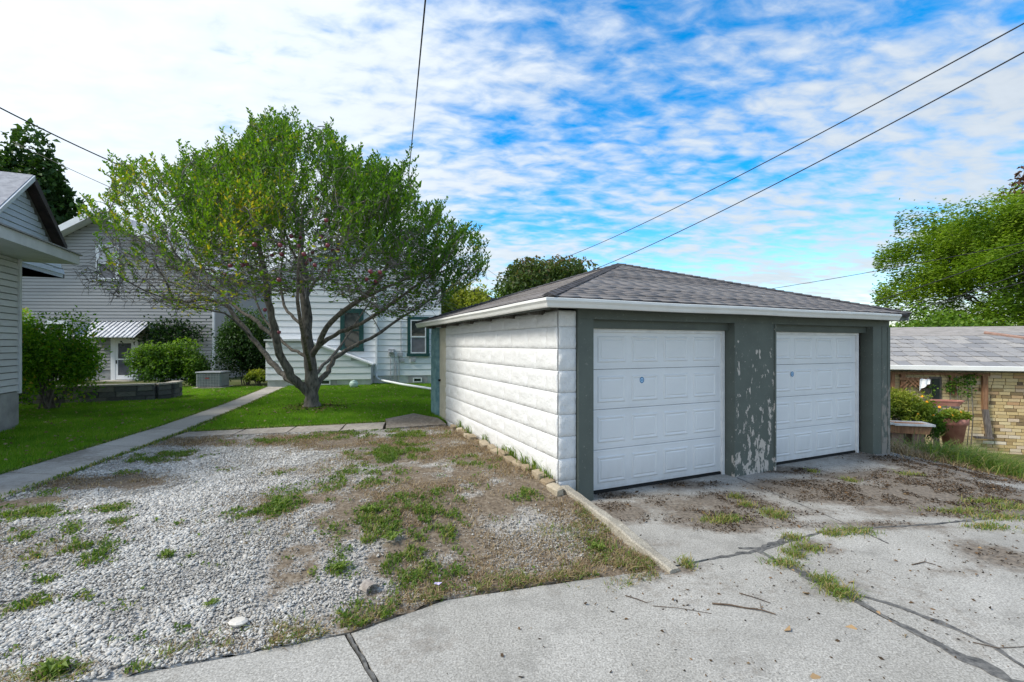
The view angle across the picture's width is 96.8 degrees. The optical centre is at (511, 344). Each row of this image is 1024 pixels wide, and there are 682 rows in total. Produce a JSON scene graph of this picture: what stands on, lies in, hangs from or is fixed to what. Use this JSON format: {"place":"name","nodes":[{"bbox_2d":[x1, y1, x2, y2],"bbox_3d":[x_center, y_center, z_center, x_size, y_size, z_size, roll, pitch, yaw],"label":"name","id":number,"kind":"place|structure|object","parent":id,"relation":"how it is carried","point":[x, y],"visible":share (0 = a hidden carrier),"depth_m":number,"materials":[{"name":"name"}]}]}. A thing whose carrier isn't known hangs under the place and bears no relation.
{"place":"outdoors","nodes":[
{"label":"outdoors","id":0,"kind":"place"},
{"bbox_2d":[12,141,126,194],"bbox_3d":[-22.741,-9.083,23.600,7.307,3.326,0.031,0,0,6],"label":"overhead wire","id":1,"kind":"object","parent":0,"point":[62,165],"visible":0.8,"depth_m":23.66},
{"bbox_2d":[0,386,267,472],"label":"lawn","id":2,"kind":"structure","parent":0,"point":[62,446],"depth_m":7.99,"materials":[{"name":"green plant"}]},
{"bbox_2d":[19,305,112,409],"bbox_3d":[-12.464,0.358,12.101,2.712,2.863,2.364,0,0,0],"label":"burning bush","id":3,"kind":"object","parent":2,"relation":"on","point":[70,362],"visible":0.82,"depth_m":11.99,"materials":[{"name":"green plant"}]},
{"bbox_2d":[19,380,182,403],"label":"retaining wall","id":4,"kind":"structure","parent":2,"relation":"on","point":[137,391],"depth_m":13.84,"materials":[{"name":"stone"}]},
{"bbox_2d":[194,371,233,388],"bbox_3d":[-12.000,1.410,18.250,1.100,0.700,1.000,0,0,-8],"label":"air conditioner","id":5,"kind":"object","parent":2,"relation":"on","point":[211,379],"visible":0.98,"depth_m":17.89,"materials":[{"name":"metal"}]},
{"bbox_2d":[192,382,446,430],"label":"lawn","id":6,"kind":"structure","parent":0,"point":[444,421],"depth_m":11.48,"materials":[{"name":"green plant"}]},
{"bbox_2d":[0,387,387,500],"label":"edge grass","id":7,"kind":"structure","parent":6,"relation":"on","point":[188,429],"depth_m":8.36,"materials":[{"name":"green plant"}]},
{"bbox_2d":[3,382,430,462],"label":"fallen leaves","id":8,"kind":"object","parent":6,"relation":"on","point":[49,452],"visible":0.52,"depth_m":11.73,"materials":[{"name":"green plant"}]},
{"bbox_2d":[53,105,497,407],"bbox_3d":[-6.892,-2.630,13.299,12.821,8.907,7.759,0,0,28],"label":"apple tree","id":9,"kind":"object","parent":6,"relation":"on","point":[255,172],"visible":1,"depth_m":10.57,"materials":[{"name":"green plant"}]},
{"bbox_2d":[247,401,353,414],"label":"fallen leaves","id":10,"kind":"object","parent":6,"relation":"on","point":[325,404],"visible":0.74,"depth_m":12.39,"materials":[{"name":"plant"}]},
{"bbox_2d":[408,0,425,174],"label":"overhead wire","id":11,"kind":"object","parent":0,"point":[418,71],"visible":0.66,"depth_m":10.24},
{"bbox_2d":[0,0,1023,329],"label":"sky","id":12,"kind":"structure","parent":0,"point":[564,128],"materials":[{"name":"blue"}]},
{"bbox_2d":[49,376,1023,676],"bbox_3d":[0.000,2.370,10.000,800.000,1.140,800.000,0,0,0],"label":"ground","id":13,"kind":"structure","parent":0,"point":[235,382],"depth_m":20.62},
{"bbox_2d":[0,473,60,499],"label":"walkway slab","id":14,"kind":"structure","parent":13,"relation":"on","point":[11,481],"depth_m":5.73,"materials":[{"name":"concrete"}]},
{"bbox_2d":[22,307,41,334],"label":"leafy bush","id":15,"kind":"object","parent":13,"relation":"on","point":[26,312],"visible":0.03,"depth_m":20.30,"materials":[{"name":"green plant"}]},
{"bbox_2d":[0,171,82,431],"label":"grey sided house","id":16,"kind":"structure","parent":13,"relation":"on","point":[33,243],"depth_m":9.73,"materials":[{"name":"plastic"}]},
{"bbox_2d":[0,118,87,224],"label":"tall tree","id":17,"kind":"object","parent":13,"relation":"on","point":[59,193],"visible":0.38,"depth_m":31.56,"materials":[{"name":"green plant"}]},
{"bbox_2d":[8,445,137,477],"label":"walkway slab","id":18,"kind":"structure","parent":13,"relation":"on","point":[67,462],"depth_m":6.73,"materials":[{"name":"concrete"}]},
{"bbox_2d":[100,428,185,448],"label":"walkway slab","id":19,"kind":"structure","parent":13,"relation":"on","point":[141,438],"depth_m":8.40,"materials":[{"name":"concrete"}]},
{"bbox_2d":[22,208,271,381],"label":"gabled house","id":20,"kind":"structure","parent":13,"relation":"on","point":[51,296],"depth_m":23.06,"materials":[{"name":"grey"}]},
{"bbox_2d":[45,321,67,339],"bbox_3d":[-23.001,-0.400,22.941,1.088,1.640,0.085,0,0,-2],"label":"window","id":21,"kind":"structure","parent":20,"relation":"in","point":[58,322],"depth_m":22.93,"materials":[{"name":"white glass"}]},
{"bbox_2d":[0,107,162,182],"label":"overhead wire","id":22,"kind":"object","parent":20,"relation":"attached to","point":[57,136],"visible":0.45,"depth_m":14.75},
{"bbox_2d":[95,245,119,280],"bbox_3d":[-20.502,-4.150,23.028,1.188,1.840,0.085,0,0,-2],"label":"window","id":23,"kind":"structure","parent":20,"relation":"in","point":[110,276],"depth_m":23.03,"materials":[{"name":"grey glass"}]},
{"bbox_2d":[115,341,132,379],"bbox_3d":[-19.658,0.770,23.049,0.900,1.980,0.080,0,0,-2],"label":"screen door","id":24,"kind":"structure","parent":20,"relation":"in","point":[120,369],"depth_m":23.06,"materials":[{"name":"white metal"}]},
{"bbox_2d":[120,309,213,350],"bbox_3d":[-17.064,-0.042,22.875,5.240,3.588,0.414,0,0,-2],"label":"wall ivy","id":25,"kind":"object","parent":20,"relation":"attached to","point":[168,332],"depth_m":22.84,"materials":[{"name":"green plant"}]},
{"bbox_2d":[121,336,208,385],"bbox_3d":[-14.230,0.704,18.930,3.324,2.179,2.033,0,0,0],"label":"porch shrub","id":26,"kind":"object","parent":13,"relation":"on","point":[152,362],"visible":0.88,"depth_m":18.49,"materials":[{"name":"green plant"}]},
{"bbox_2d":[156,416,214,430],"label":"walkway slab","id":27,"kind":"structure","parent":13,"relation":"on","point":[189,421],"depth_m":10.02,"materials":[{"name":"concrete"}]},
{"bbox_2d":[179,351,219,385],"bbox_3d":[-13.271,1.030,19.001,1.779,1.516,1.476,0,0,0],"label":"shrub","id":28,"kind":"object","parent":13,"relation":"on","point":[197,365],"visible":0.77,"depth_m":18.58,"materials":[{"name":"green plant"}]},
{"bbox_2d":[174,429,243,437],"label":"walkway slab","id":29,"kind":"structure","parent":13,"relation":"on","point":[212,433],"depth_m":8.79,"materials":[{"name":"concrete"}]},
{"bbox_2d":[192,407,236,415],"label":"walkway slab","id":30,"kind":"structure","parent":13,"relation":"on","point":[215,411],"depth_m":11.67,"materials":[{"name":"concrete"}]},
{"bbox_2d":[218,400,251,406],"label":"walkway slab","id":31,"kind":"structure","parent":13,"relation":"on","point":[234,403],"depth_m":13.26,"materials":[{"name":"concrete"}]},
{"bbox_2d":[99,635,371,681],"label":"driveway slab","id":32,"kind":"structure","parent":13,"relation":"on","point":[333,659],"depth_m":2.84,"materials":[{"name":"concrete"}]},
{"bbox_2d":[347,633,376,681],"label":"tar seam","id":33,"kind":"object","parent":32,"relation":"on","point":[369,672],"visible":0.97,"depth_m":2.92,"materials":[{"name":"grey asphalt"}]},
{"bbox_2d":[207,304,270,384],"bbox_3d":[-11.738,-0.005,20.258,3.123,3.586,2.531,0,0,0],"label":"ivy mound","id":34,"kind":"object","parent":13,"relation":"on","point":[239,348],"visible":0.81,"depth_m":19.72,"materials":[{"name":"green plant"}]},
{"bbox_2d":[236,394,265,399],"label":"walkway slab","id":35,"kind":"structure","parent":13,"relation":"on","point":[251,396],"depth_m":14.77,"materials":[{"name":"concrete"}]},
{"bbox_2d":[243,369,265,385],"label":"border plant","id":36,"kind":"object","parent":13,"relation":"on","point":[256,375],"visible":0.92,"depth_m":18.98,"materials":[{"name":"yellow plant"}]},
{"bbox_2d":[250,390,273,393],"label":"walkway slab","id":37,"kind":"structure","parent":13,"relation":"on","point":[263,392],"depth_m":16.32,"materials":[{"name":"concrete"}]},
{"bbox_2d":[234,426,295,435],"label":"walkway slab","id":38,"kind":"structure","parent":13,"relation":"on","point":[266,431],"depth_m":8.99,"materials":[{"name":"concrete"}]},
{"bbox_2d":[287,424,344,432],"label":"walkway slab","id":39,"kind":"structure","parent":13,"relation":"on","point":[324,428],"depth_m":9.31,"materials":[{"name":"concrete"}]},
{"bbox_2d":[0,426,661,681],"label":"gravel lot","id":40,"kind":"structure","parent":13,"relation":"on","point":[495,500],"depth_m":4.39,"materials":[{"name":"grey gravel"}]},
{"bbox_2d":[35,655,76,672],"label":"weed plant","id":41,"kind":"object","parent":40,"relation":"on","point":[47,666],"visible":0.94,"depth_m":2.77,"materials":[{"name":"green plant"}]},
{"bbox_2d":[0,428,631,681],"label":"weeds","id":42,"kind":"object","parent":40,"relation":"on","point":[38,508],"visible":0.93,"depth_m":4.58,"materials":[{"name":"green plant"}]},
{"bbox_2d":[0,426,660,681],"bbox_3d":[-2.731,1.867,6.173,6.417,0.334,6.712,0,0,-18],"label":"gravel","id":43,"kind":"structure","parent":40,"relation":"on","point":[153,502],"depth_m":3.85,"materials":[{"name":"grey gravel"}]},
{"bbox_2d":[228,617,247,626],"bbox_3d":[-1.937,1.958,3.217,0.132,0.033,0.098,0,0,0],"label":"flat rock","id":44,"kind":"object","parent":43,"relation":"on","point":[237,621],"visible":1,"depth_m":3.19,"materials":[{"name":"white stone"}]},
{"bbox_2d":[0,425,670,681],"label":"dry grass","id":45,"kind":"structure","parent":40,"relation":"on","point":[183,444],"depth_m":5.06,"materials":[{"name":"green plant"}]},
{"bbox_2d":[329,561,349,569],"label":"weed plant","id":46,"kind":"object","parent":40,"relation":"on","point":[342,563],"visible":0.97,"depth_m":3.88,"materials":[{"name":"green plant"}]},
{"bbox_2d":[359,579,378,592],"bbox_3d":[-1.155,1.937,3.668,0.130,0.047,0.120,0,0,38],"label":"rock","id":47,"kind":"object","parent":40,"relation":"on","point":[366,584],"visible":1,"depth_m":3.65,"materials":[{"name":"beige stone"}]},
{"bbox_2d":[381,531,400,540],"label":"weed plant","id":48,"kind":"object","parent":40,"relation":"on","point":[391,535],"visible":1,"depth_m":4.34,"materials":[{"name":"green plant"}]},
{"bbox_2d":[479,439,488,447],"bbox_3d":[-0.473,1.722,7.807,0.149,0.127,0.270,-2,6,-20],"label":"edging stone","id":49,"kind":"object","parent":40,"relation":"on","point":[484,443],"visible":0.62,"depth_m":7.76,"materials":[{"name":"beige stone"}]},
{"bbox_2d":[503,456,515,463],"bbox_3d":[-0.028,1.733,6.801,0.135,0.100,0.284,-5,5,-20],"label":"edging stone","id":50,"kind":"object","parent":40,"relation":"on","point":[507,459],"visible":0.6,"depth_m":6.76,"materials":[{"name":"beige stone"}]},
{"bbox_2d":[532,469,545,479],"bbox_3d":[0.351,1.725,5.982,0.138,0.124,0.229,2,6,-21],"label":"edging stone","id":51,"kind":"object","parent":40,"relation":"on","point":[537,473],"visible":0.7,"depth_m":5.94,"materials":[{"name":"beige stone"}]},
{"bbox_2d":[540,477,554,485],"bbox_3d":[0.456,1.757,5.800,0.159,0.091,0.195,-7,4,-25],"label":"edging stone","id":52,"kind":"object","parent":40,"relation":"on","point":[545,481],"visible":0.64,"depth_m":5.76,"materials":[{"name":"beige stone"}]},
{"bbox_2d":[546,482,563,495],"bbox_3d":[0.528,1.783,5.565,0.148,0.128,0.253,-6,7,-28],"label":"edging stone","id":53,"kind":"object","parent":40,"relation":"on","point":[555,489],"visible":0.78,"depth_m":5.50,"materials":[{"name":"beige stone"}]},
{"bbox_2d":[264,244,440,389],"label":"white house","id":54,"kind":"structure","parent":13,"relation":"on","point":[399,352],"depth_m":19.93,"materials":[{"name":"grey"}]},
{"bbox_2d":[321,380,336,385],"bbox_3d":[-7.840,1.560,19.189,0.850,0.320,0.059,0,0,-9],"label":"basement window","id":55,"kind":"structure","parent":54,"relation":"in","point":[325,382],"depth_m":19.19,"materials":[{"name":"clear glass"}]},
{"bbox_2d":[340,308,363,350],"bbox_3d":[-7.031,-0.650,19.951,1.036,1.880,0.085,0,0,-9],"label":"window","id":56,"kind":"structure","parent":54,"relation":"in","point":[349,318],"depth_m":19.95,"materials":[{"name":"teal glass"}]},
{"bbox_2d":[408,376,427,382],"bbox_3d":[-4.230,1.560,20.451,0.850,0.320,0.059,0,0,-9],"label":"basement window","id":57,"kind":"structure","parent":54,"relation":"in","point":[411,379],"depth_m":20.44,"materials":[{"name":"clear glass"}]},
{"bbox_2d":[407,317,429,355],"bbox_3d":[-4.206,-0.370,20.398,1.016,1.780,0.085,0,0,-9],"label":"window","id":58,"kind":"structure","parent":54,"relation":"in","point":[417,338],"depth_m":20.39,"materials":[{"name":"teal glass"}]},
{"bbox_2d":[340,422,384,431],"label":"walkway slab","id":59,"kind":"structure","parent":13,"relation":"on","point":[368,426],"depth_m":9.54,"materials":[{"name":"concrete"}]},
{"bbox_2d":[385,413,445,429],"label":"walkway slab","id":60,"kind":"structure","parent":13,"relation":"on","point":[413,420],"depth_m":10.12,"materials":[{"name":"concrete"}]},
{"bbox_2d":[441,279,491,327],"bbox_3d":[-2.704,-0.863,25.841,3.974,5.941,3.233,0,0,0],"label":"lime tree","id":61,"kind":"object","parent":13,"relation":"on","point":[465,300],"visible":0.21,"depth_m":25.55,"materials":[{"name":"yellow plant"}]},
{"bbox_2d":[473,285,515,298],"bbox_3d":[-1.711,-1.350,36.202,7.827,6.921,6.250,0,0,-12],"label":"bushy tree","id":62,"kind":"object","parent":13,"relation":"on","point":[498,293],"visible":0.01,"depth_m":35.85,"materials":[{"name":"green plant"}]},
{"bbox_2d":[456,420,552,478],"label":"wall weeds","id":63,"kind":"object","parent":13,"relation":"on","point":[533,463],"depth_m":6.58,"materials":[{"name":"green plant"}]},
{"bbox_2d":[491,254,600,297],"bbox_3d":[3.770,-2.903,38.135,11.096,10.025,9.076,0,0,0],"label":"maple tree","id":64,"kind":"object","parent":13,"relation":"on","point":[527,274],"visible":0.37,"depth_m":35.64,"materials":[{"name":"green plant"}]},
{"bbox_2d":[561,485,679,573],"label":"concrete kerb","id":65,"kind":"structure","parent":13,"relation":"on","point":[624,532],"depth_m":4.58,"materials":[{"name":"beige concrete"}]},
{"bbox_2d":[415,263,910,500],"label":"garage","id":66,"kind":"structure","parent":13,"relation":"on","point":[587,385],"depth_m":7.00,"materials":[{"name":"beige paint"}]},
{"bbox_2d":[438,328,446,419],"bbox_3d":[-1.629,0.800,10.754,0.100,2.400,0.650,0,0,-24],"label":"side door","id":67,"kind":"structure","parent":66,"relation":"in","point":[443,371],"depth_m":10.79,"materials":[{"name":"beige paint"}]},
{"bbox_2d":[594,329,724,493],"bbox_3d":[2.162,0.901,6.625,2.505,2.238,0.086,0,0,-24],"label":"garage door","id":68,"kind":"structure","parent":66,"relation":"in","point":[659,395],"depth_m":6.58,"materials":[{"name":"white paint"}]},
{"bbox_2d":[776,332,858,464],"bbox_3d":[5.330,0.901,8.034,2.505,2.238,0.085,0,0,-24],"label":"garage door","id":69,"kind":"structure","parent":66,"relation":"in","point":[817,374],"depth_m":8.05,"materials":[{"name":"white paint"}]},
{"bbox_2d":[890,420,935,446],"bbox_3d":[8.704,2.028,10.449,1.490,0.556,0.490,0,0,14],"label":"planter trough","id":70,"kind":"object","parent":13,"relation":"on","point":[899,428],"visible":0.47,"depth_m":10.22,"materials":[{"name":"grey wood"}]},
{"bbox_2d":[890,387,939,443],"bbox_3d":[9.468,1.723,11.064,2.036,1.573,1.168,0,0,0],"label":"marigold plant","id":71,"kind":"object","parent":13,"relation":"on","point":[905,405],"visible":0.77,"depth_m":10.92,"materials":[{"name":"green plant"}]},
{"bbox_2d":[896,399,953,441],"bbox_3d":[10.355,1.985,11.503,1.414,1.380,0.873,0,0,0],"label":"leafy plant","id":72,"kind":"object","parent":13,"relation":"on","point":[938,429],"visible":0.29,"depth_m":11.26,"materials":[{"name":"green plant"}]},
{"bbox_2d":[890,372,993,438],"bbox_3d":[11.941,1.661,12.674,2.270,1.770,0.140,0,0,20],"label":"trellis frame","id":73,"kind":"object","parent":13,"relation":"on","point":[904,379],"visible":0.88,"depth_m":12.55,"materials":[{"name":"orange wood"}]},
{"bbox_2d":[919,378,929,390],"bbox_3d":[11.541,1.108,12.701,0.270,0.343,0.119,0,0,20],"label":"plastic sheet","id":74,"kind":"object","parent":73,"relation":"hanging from","point":[924,383],"visible":1,"depth_m":12.70,"materials":[{"name":"white plastic"}]},
{"bbox_2d":[923,373,981,446],"bbox_3d":[12.133,1.783,12.555,1.348,2.037,0.189,0,0,20],"label":"climbing vine","id":75,"kind":"object","parent":73,"relation":"attached to","point":[953,383],"visible":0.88,"depth_m":12.46,"materials":[{"name":"green plant"}]},
{"bbox_2d":[869,182,1023,326],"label":"locust tree","id":76,"kind":"object","parent":13,"relation":"on","point":[978,231],"visible":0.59,"depth_m":21.41,"materials":[{"name":"green plant"}]},
{"bbox_2d":[933,405,959,445],"bbox_3d":[11.500,2.232,12.050,0.500,1.240,0.240,0,0,20],"label":"plant stand","id":77,"kind":"object","parent":13,"relation":"on","point":[953,407],"visible":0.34,"depth_m":12.01,"materials":[{"name":"grey wood"}]},
{"bbox_2d":[930,399,964,405],"bbox_3d":[11.500,1.537,12.050,0.756,0.150,0.273,0,0,20],"label":"oblong planter","id":78,"kind":"object","parent":77,"relation":"on","point":[944,402],"visible":0.82,"depth_m":11.96,"materials":[{"name":"ceramic"}]},
{"bbox_2d":[938,418,969,448],"bbox_3d":[11.100,2.297,11.450,0.611,0.917,0.611,0,0,0],"label":"flower pot","id":79,"kind":"object","parent":13,"relation":"on","point":[957,432],"visible":0.53,"depth_m":11.26,"materials":[{"name":"ceramic"}]},
{"bbox_2d":[932,407,972,422],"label":"bedding plant","id":80,"kind":"object","parent":79,"relation":"in","point":[957,415],"visible":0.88,"depth_m":11.27,"materials":[{"name":"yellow plant"}]},
{"bbox_2d":[889,302,1019,326],"bbox_3d":[18.459,0.595,19.527,7.316,5.026,3.915,0,0,0],"label":"edge tree","id":81,"kind":"object","parent":13,"relation":"on","point":[934,319],"visible":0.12,"depth_m":19.19,"materials":[{"name":"green plant"}]},
{"bbox_2d":[890,326,1023,454],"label":"brick garage","id":82,"kind":"structure","parent":13,"relation":"on","point":[996,353],"depth_m":12.73,"materials":[{"name":"beige brick"}]},
{"bbox_2d":[929,377,941,409],"bbox_3d":[11.920,1.550,12.784,0.270,1.300,0.028,0,0,20],"label":"narrow window","id":83,"kind":"structure","parent":82,"relation":"in","point":[937,380],"depth_m":12.77,"materials":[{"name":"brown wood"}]},
{"bbox_2d":[990,165,1023,210],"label":"copper tree","id":84,"kind":"object","parent":13,"relation":"on","point":[1020,179],"visible":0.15,"depth_m":27.96,"materials":[{"name":"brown plant"}]},
{"bbox_2d":[993,303,1023,325],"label":"edge tree","id":85,"kind":"object","parent":13,"relation":"on","point":[1015,319],"visible":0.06,"depth_m":19.18,"materials":[{"name":"green plant"}]},
{"bbox_2d":[351,552,1006,681],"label":"driveway slab","id":86,"kind":"structure","parent":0,"point":[469,639],"depth_m":3.14,"materials":[{"name":"concrete"}]},
{"bbox_2d":[447,528,1023,681],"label":"leaf litter","id":87,"kind":"object","parent":86,"relation":"on","point":[837,640],"visible":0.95,"depth_m":3.66,"materials":[{"name":"brown plant"}]},
{"bbox_2d":[712,602,775,614],"bbox_3d":[1.781,2.006,3.513,0.436,0.024,0.111,0,0,19],"label":"twig","id":88,"kind":"object","parent":86,"relation":"on","point":[742,607],"visible":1,"depth_m":3.48,"materials":[{"name":"brown wood"}]},
{"bbox_2d":[757,550,1023,681],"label":"tar seam","id":89,"kind":"object","parent":86,"relation":"on","point":[991,669],"visible":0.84,"depth_m":3.03,"materials":[{"name":"grey asphalt"}]},
{"bbox_2d":[557,23,1023,260],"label":"overhead wire","id":90,"kind":"object","parent":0,"point":[838,123],"visible":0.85,"depth_m":17.44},
{"bbox_2d":[588,52,1023,271],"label":"overhead wire","id":91,"kind":"object","parent":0,"point":[843,148],"visible":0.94,"depth_m":15.48,"materials":[{"name":"black metal"}]},
{"bbox_2d":[591,450,1023,566],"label":"driveway apron","id":92,"kind":"object","parent":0,"point":[677,539],"visible":0.71,"depth_m":5.79,"materials":[{"name":"concrete"}]},
{"bbox_2d":[738,536,787,549],"bbox_3d":[2.587,2.027,4.604,0.715,0.025,0.126,0,0,-23],"label":"tar seam","id":93,"kind":"object","parent":92,"relation":"on","point":[768,544],"visible":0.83,"depth_m":4.56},
{"bbox_2d":[594,452,1023,562],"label":"leaf litter","id":94,"kind":"object","parent":92,"relation":"on","point":[989,489],"visible":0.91,"depth_m":6.23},
{"bbox_2d":[738,478,887,543],"bbox_3d":[3.638,2.027,5.761,0.056,0.025,2.318,0,0,-10],"label":"tar seam","id":95,"kind":"object","parent":92,"relation":"on","point":[815,510],"visible":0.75,"depth_m":5.56,"materials":[{"name":"grey asphalt"}]},
{"bbox_2d":[672,467,1023,602],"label":"seam weeds","id":96,"kind":"object","parent":92,"relation":"on","point":[837,589],"visible":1,"depth_m":4.93,"materials":[{"name":"green plant"}]},
{"bbox_2d":[707,514,1023,559],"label":"tar seam","id":97,"kind":"object","parent":92,"relation":"on","point":[770,547],"visible":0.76,"depth_m":4.80,"materials":[{"name":"grey asphalt"}]},
{"bbox_2d":[890,453,1023,492],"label":"tar seam","id":98,"kind":"object","parent":92,"relation":"on","point":[960,473],"visible":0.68,"depth_m":7.29,"materials":[{"name":"black asphalt"}]},
{"bbox_2d":[763,516,1023,680],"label":"driveway slab","id":99,"kind":"structure","parent":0,"point":[1000,590],"depth_m":3.96,"materials":[{"name":"concrete"}]},
{"bbox_2d":[855,594,1023,667],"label":"tar seam","id":100,"kind":"object","parent":99,"relation":"on","point":[947,625],"visible":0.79,"depth_m":3.29,"materials":[{"name":"grey asphalt"}]},
{"bbox_2d":[772,242,1023,288],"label":"overhead wire","id":101,"kind":"object","parent":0,"point":[910,264],"visible":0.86,"depth_m":21.07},
{"bbox_2d":[871,250,1023,302],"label":"overhead wire","id":102,"kind":"object","parent":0,"point":[949,276],"visible":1,"depth_m":14.45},
{"bbox_2d":[891,449,1023,481],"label":"soil bank","id":103,"kind":"structure","parent":0,"point":[955,465],"depth_m":8.34,"materials":[{"name":"plant"}]},
{"bbox_2d":[890,437,945,462],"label":"long grass","id":104,"kind":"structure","parent":103,"relation":"on","point":[903,448],"depth_m":8.86,"materials":[{"name":"plant"}]},
{"bbox_2d":[890,430,1023,480],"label":"long grass","id":105,"kind":"structure","parent":103,"relation":"on","point":[989,461],"depth_m":8.90,"materials":[{"name":"green plant"}]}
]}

